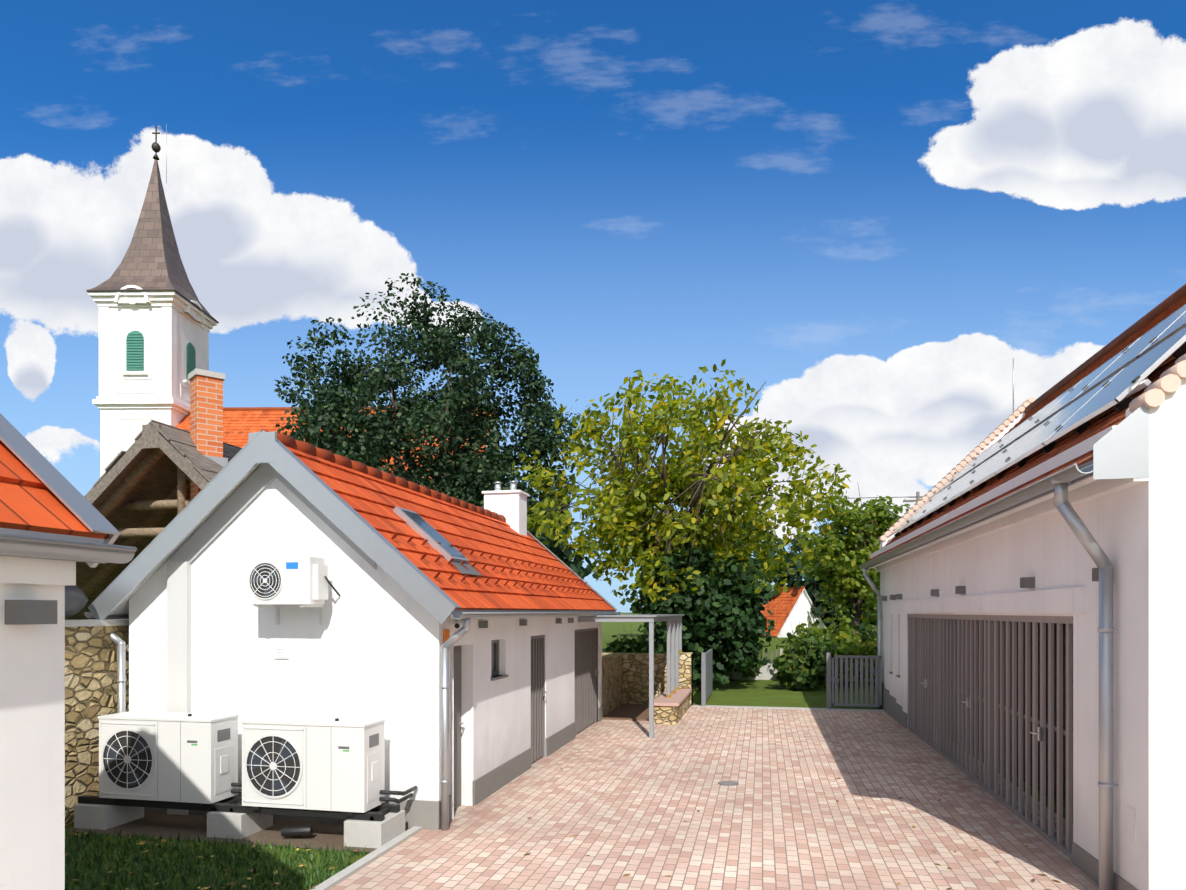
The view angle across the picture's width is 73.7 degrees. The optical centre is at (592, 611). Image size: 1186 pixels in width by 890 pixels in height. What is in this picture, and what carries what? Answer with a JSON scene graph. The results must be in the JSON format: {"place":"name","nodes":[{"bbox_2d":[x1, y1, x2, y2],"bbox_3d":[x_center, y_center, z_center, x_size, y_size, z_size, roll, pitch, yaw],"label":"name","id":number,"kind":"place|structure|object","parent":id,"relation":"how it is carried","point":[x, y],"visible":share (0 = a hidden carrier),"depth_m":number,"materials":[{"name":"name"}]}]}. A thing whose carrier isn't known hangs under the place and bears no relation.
{"place":"outdoors","nodes":[
{"label":"outdoors","id":0,"kind":"place"},
{"bbox_2d":[65,585,87,617],"bbox_3d":[-5.930,-0.138,8.401,0.840,0.504,1.092,0,0,12],"label":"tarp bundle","id":1,"kind":"object","parent":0,"point":[76,598],"visible":0.17,"depth_m":8.47,"materials":[{"name":"grey"}]},
{"bbox_2d":[86,124,218,476],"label":"church tower","id":2,"kind":"structure","parent":0,"point":[157,321],"depth_m":44.33,"materials":[{"name":"white paint"}]},
{"bbox_2d":[65,420,241,619],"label":"old shed","id":3,"kind":"structure","parent":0,"point":[137,495],"depth_m":11.28,"materials":[{"name":"brown wood"}]},
{"bbox_2d":[186,368,227,499],"bbox_3d":[-5.509,-1.788,11.276,0.440,3.200,0.440,0,0,-42],"label":"brick chimney","id":4,"kind":"object","parent":3,"relation":"on","point":[206,410],"visible":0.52,"depth_m":11.15,"materials":[{"name":"brick"}]},
{"bbox_2d":[65,828,370,889],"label":"lawn grass","id":5,"kind":"structure","parent":0,"point":[185,860],"depth_m":7.13,"materials":[{"name":"green plant"}]},
{"bbox_2d":[129,463,601,829],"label":"outbuilding","id":6,"kind":"structure","parent":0,"point":[525,693],"depth_m":8.90,"materials":[{"name":"white paint"}]},
{"bbox_2d":[244,556,339,624],"bbox_3d":[-3.226,-0.218,8.514,0.902,0.720,0.446,0,0,12],"label":"ac unit","id":7,"kind":"object","parent":6,"relation":"attached to","point":[300,581],"depth_m":8.32,"materials":[{"name":"white"}]},
{"bbox_2d":[84,429,620,830],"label":"roof","id":8,"kind":"structure","parent":6,"relation":"on","point":[441,558],"depth_m":9.24,"materials":[{"name":"orange tile"}]},
{"bbox_2d":[65,613,1072,889],"bbox_3d":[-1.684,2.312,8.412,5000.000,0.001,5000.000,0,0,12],"label":"ground","id":9,"kind":"structure","parent":0,"point":[619,629],"depth_m":7.67,"materials":[{"name":"green plant"}]},
{"bbox_2d":[0,556,75,889],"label":"house","id":10,"kind":"structure","parent":9,"relation":"on","point":[32,723],"depth_m":3.32,"materials":[{"name":"white paint"}]},
{"bbox_2d":[0,413,136,567],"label":"house roof","id":11,"kind":"structure","parent":10,"relation":"on","point":[49,510],"depth_m":3.44,"materials":[{"name":"orange tile"}]},
{"bbox_2d":[65,619,128,825],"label":"stone wall","id":12,"kind":"structure","parent":9,"relation":"on","point":[90,671],"depth_m":8.82,"materials":[{"name":"stone"}]},
{"bbox_2d":[66,812,409,852],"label":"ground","id":13,"kind":"structure","parent":9,"relation":"on","point":[166,825],"depth_m":8.30,"materials":[{"name":"grey concrete"}]},
{"bbox_2d":[74,783,417,847],"bbox_3d":[-3.714,2.037,8.433,3.621,0.550,0.750,0,0,12],"label":"heat pump base","id":14,"kind":"object","parent":13,"relation":"on","point":[375,827],"visible":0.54,"depth_m":8.09,"materials":[{"name":"grey concrete"}]},
{"bbox_2d":[98,711,240,806],"bbox_3d":[-4.487,1.549,8.472,1.508,0.925,0.456,0,0,12],"label":"heat pump","id":15,"kind":"object","parent":14,"relation":"on","point":[175,757],"visible":0.94,"depth_m":8.29,"materials":[{"name":"white"}]},
{"bbox_2d":[241,715,388,815],"bbox_3d":[-2.805,1.549,8.113,1.508,0.925,0.456,0,0,12],"label":"heat pump","id":16,"kind":"object","parent":14,"relation":"on","point":[318,763],"visible":0.96,"depth_m":7.93,"materials":[{"name":"white"}]},
{"bbox_2d":[175,407,500,485],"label":"church roof","id":17,"kind":"structure","parent":9,"relation":"on","point":[240,424],"depth_m":45.02,"materials":[{"name":"orange tile"}]},
{"bbox_2d":[531,495,603,578],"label":"tree","id":18,"kind":"object","parent":9,"relation":"on","point":[577,567],"visible":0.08,"depth_m":60.17,"materials":[{"name":"green plant"}]},
{"bbox_2d":[602,652,692,716],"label":"stone wall","id":19,"kind":"structure","parent":9,"relation":"on","point":[625,678],"depth_m":19.46,"materials":[{"name":"beige stone"}]},
{"bbox_2d":[629,515,786,611],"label":"tree","id":20,"kind":"object","parent":9,"relation":"on","point":[771,553],"visible":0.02,"depth_m":65.01,"materials":[{"name":"green plant"}]},
{"bbox_2d":[603,647,874,681],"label":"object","id":21,"kind":"structure","parent":9,"relation":"on","point":[768,671],"depth_m":26.86,"materials":[{"name":"concrete"}]},
{"bbox_2d":[714,512,808,583],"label":"tree","id":22,"kind":"object","parent":9,"relation":"on","point":[797,547],"depth_m":98.78,"materials":[{"name":"green plant"}]},
{"bbox_2d":[761,586,825,636],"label":"house","id":23,"kind":"structure","parent":9,"relation":"on","point":[787,608],"depth_m":72.40,"materials":[{"name":"white paint"}]},
{"bbox_2d":[764,550,876,636],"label":"tree","id":24,"kind":"object","parent":9,"relation":"on","point":[813,586],"visible":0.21,"depth_m":73.29,"materials":[{"name":"green plant"}]},
{"bbox_2d":[803,482,909,633],"bbox_3d":[10.164,-1.183,30.087,4.222,7.118,4.101,0,0,12],"label":"maple tree","id":25,"kind":"object","parent":9,"relation":"on","point":[857,544],"visible":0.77,"depth_m":29.50,"materials":[{"name":"green plant"}]},
{"bbox_2d":[863,563,879,620],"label":"tree","id":26,"kind":"object","parent":9,"relation":"on","point":[878,588],"depth_m":48.87,"materials":[{"name":"green plant"}]},
{"bbox_2d":[870,354,1185,889],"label":"garage wing","id":27,"kind":"structure","parent":9,"relation":"on","point":[990,642],"depth_m":7.50,"materials":[{"name":"white paint"}]},
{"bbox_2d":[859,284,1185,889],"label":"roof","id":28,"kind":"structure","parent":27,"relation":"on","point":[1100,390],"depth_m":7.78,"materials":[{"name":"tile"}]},
{"bbox_2d":[0,0,1185,612],"label":"sky","id":29,"kind":"structure","parent":0,"point":[868,210],"materials":[{"name":"blue"}]},
{"bbox_2d":[311,705,1098,889],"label":"courtyard paving","id":30,"kind":"structure","parent":0,"point":[619,798],"depth_m":8.66,"materials":[{"name":"pink brick"}]},
{"bbox_2d":[65,714,1060,889],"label":"fallen leaves","id":31,"kind":"object","parent":30,"relation":"on","point":[913,826],"visible":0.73,"depth_m":7.46,"materials":[{"name":"brown plant"}]},
{"bbox_2d":[602,704,648,720],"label":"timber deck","id":32,"kind":"structure","parent":30,"relation":"on","point":[637,712],"depth_m":17.70,"materials":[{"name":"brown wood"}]},
{"bbox_2d":[578,614,684,737],"bbox_3d":[0.998,1.189,17.196,1.470,2.245,5.380,0,0,12],"label":"pergola","id":33,"kind":"object","parent":30,"relation":"on","point":[674,635],"visible":0.98,"depth_m":15.91,"materials":[{"name":"metal"}]},
{"bbox_2d":[654,689,691,724],"bbox_3d":[1.786,2.089,17.702,0.580,0.445,3.100,0,0,12],"label":"stone bench","id":34,"kind":"object","parent":30,"relation":"on","point":[674,708],"visible":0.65,"depth_m":16.27,"materials":[{"name":"beige stone"}]},
{"bbox_2d":[718,781,738,785],"bbox_3d":[1.817,2.304,10.629,0.280,0.007,0.280,0,0,12],"label":"manhole cover","id":35,"kind":"object","parent":30,"relation":"on","point":[729,783],"visible":1,"depth_m":10.60,"materials":[{"name":"grey metal"}]},
{"bbox_2d":[693,679,876,708],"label":"lawn","id":36,"kind":"structure","parent":0,"point":[760,693],"depth_m":21.81,"materials":[{"name":"green plant"}]},
{"bbox_2d":[274,273,586,535],"bbox_3d":[-6.062,-4.556,27.242,11.095,13.804,9.381,0,0,33],"label":"tree","id":37,"kind":"object","parent":36,"relation":"on","point":[465,472],"visible":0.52,"depth_m":25.82,"materials":[{"name":"green plant"}]},
{"bbox_2d":[603,614,657,652],"bbox_3d":[1.913,1.008,26.909,3.353,2.787,1.529,0,0,-2],"label":"hedge","id":38,"kind":"object","parent":36,"relation":"on","point":[626,645],"visible":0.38,"depth_m":26.77,"materials":[{"name":"green plant"}]},
{"bbox_2d":[512,359,850,607],"bbox_3d":[2.788,-2.546,24.949,10.269,9.781,9.841,0,0,12],"label":"walnut tree","id":39,"kind":"object","parent":36,"relation":"on","point":[624,510],"visible":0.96,"depth_m":23.31,"materials":[{"name":"green plant"}]},
{"bbox_2d":[617,540,774,691],"bbox_3d":[3.026,0.067,23.634,4.737,4.640,3.846,0,0,12],"label":"tree","id":40,"kind":"object","parent":36,"relation":"on","point":[723,619],"visible":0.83,"depth_m":22.78,"materials":[{"name":"green plant"}]},
{"bbox_2d":[714,618,767,680],"bbox_3d":[4.562,1.008,26.221,2.595,2.703,1.882,0,0,12],"label":"hedge","id":41,"kind":"object","parent":36,"relation":"on","point":[750,671],"visible":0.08,"depth_m":25.65,"materials":[{"name":"green plant"}]},
{"bbox_2d":[776,596,830,669],"bbox_3d":[6.891,0.581,25.596,2.475,3.552,1.964,0,0,12],"label":"hedge","id":42,"kind":"object","parent":36,"relation":"on","point":[817,632],"visible":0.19,"depth_m":25.61,"materials":[{"name":"green plant"}]},
{"bbox_2d":[772,595,860,690],"bbox_3d":[6.495,0.949,23.391,2.180,2.970,2.505,0,0,42],"label":"lawn shrub","id":43,"kind":"object","parent":36,"relation":"on","point":[798,664],"visible":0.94,"depth_m":23.12,"materials":[{"name":"green plant"}]},
{"bbox_2d":[823,600,876,687],"bbox_3d":[8.242,0.954,24.096,2.522,2.806,1.967,0,0,12],"label":"lawn shrub","id":44,"kind":"object","parent":36,"relation":"on","point":[849,645],"visible":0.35,"depth_m":23.81,"materials":[{"name":"green plant"}]},
{"bbox_2d":[837,625,876,682],"bbox_3d":[8.250,1.372,25.491,2.716,1.971,1.876,0,0,12],"label":"hedge","id":45,"kind":"object","parent":36,"relation":"on","point":[859,629],"visible":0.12,"depth_m":25.38,"materials":[{"name":"green plant"}]},
{"bbox_2d":[863,612,876,632],"bbox_3d":[11.307,0.675,24.499,5.592,3.387,3.341,0,0,12],"label":"tree","id":46,"kind":"object","parent":36,"relation":"on","point":[868,626],"depth_m":25.04,"materials":[{"name":"green plant"}]},
{"bbox_2d":[701,649,881,708],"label":"courtyard gate","id":47,"kind":"structure","parent":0,"point":[706,674],"depth_m":18.69,"materials":[{"name":"grey metal"}]}
]}

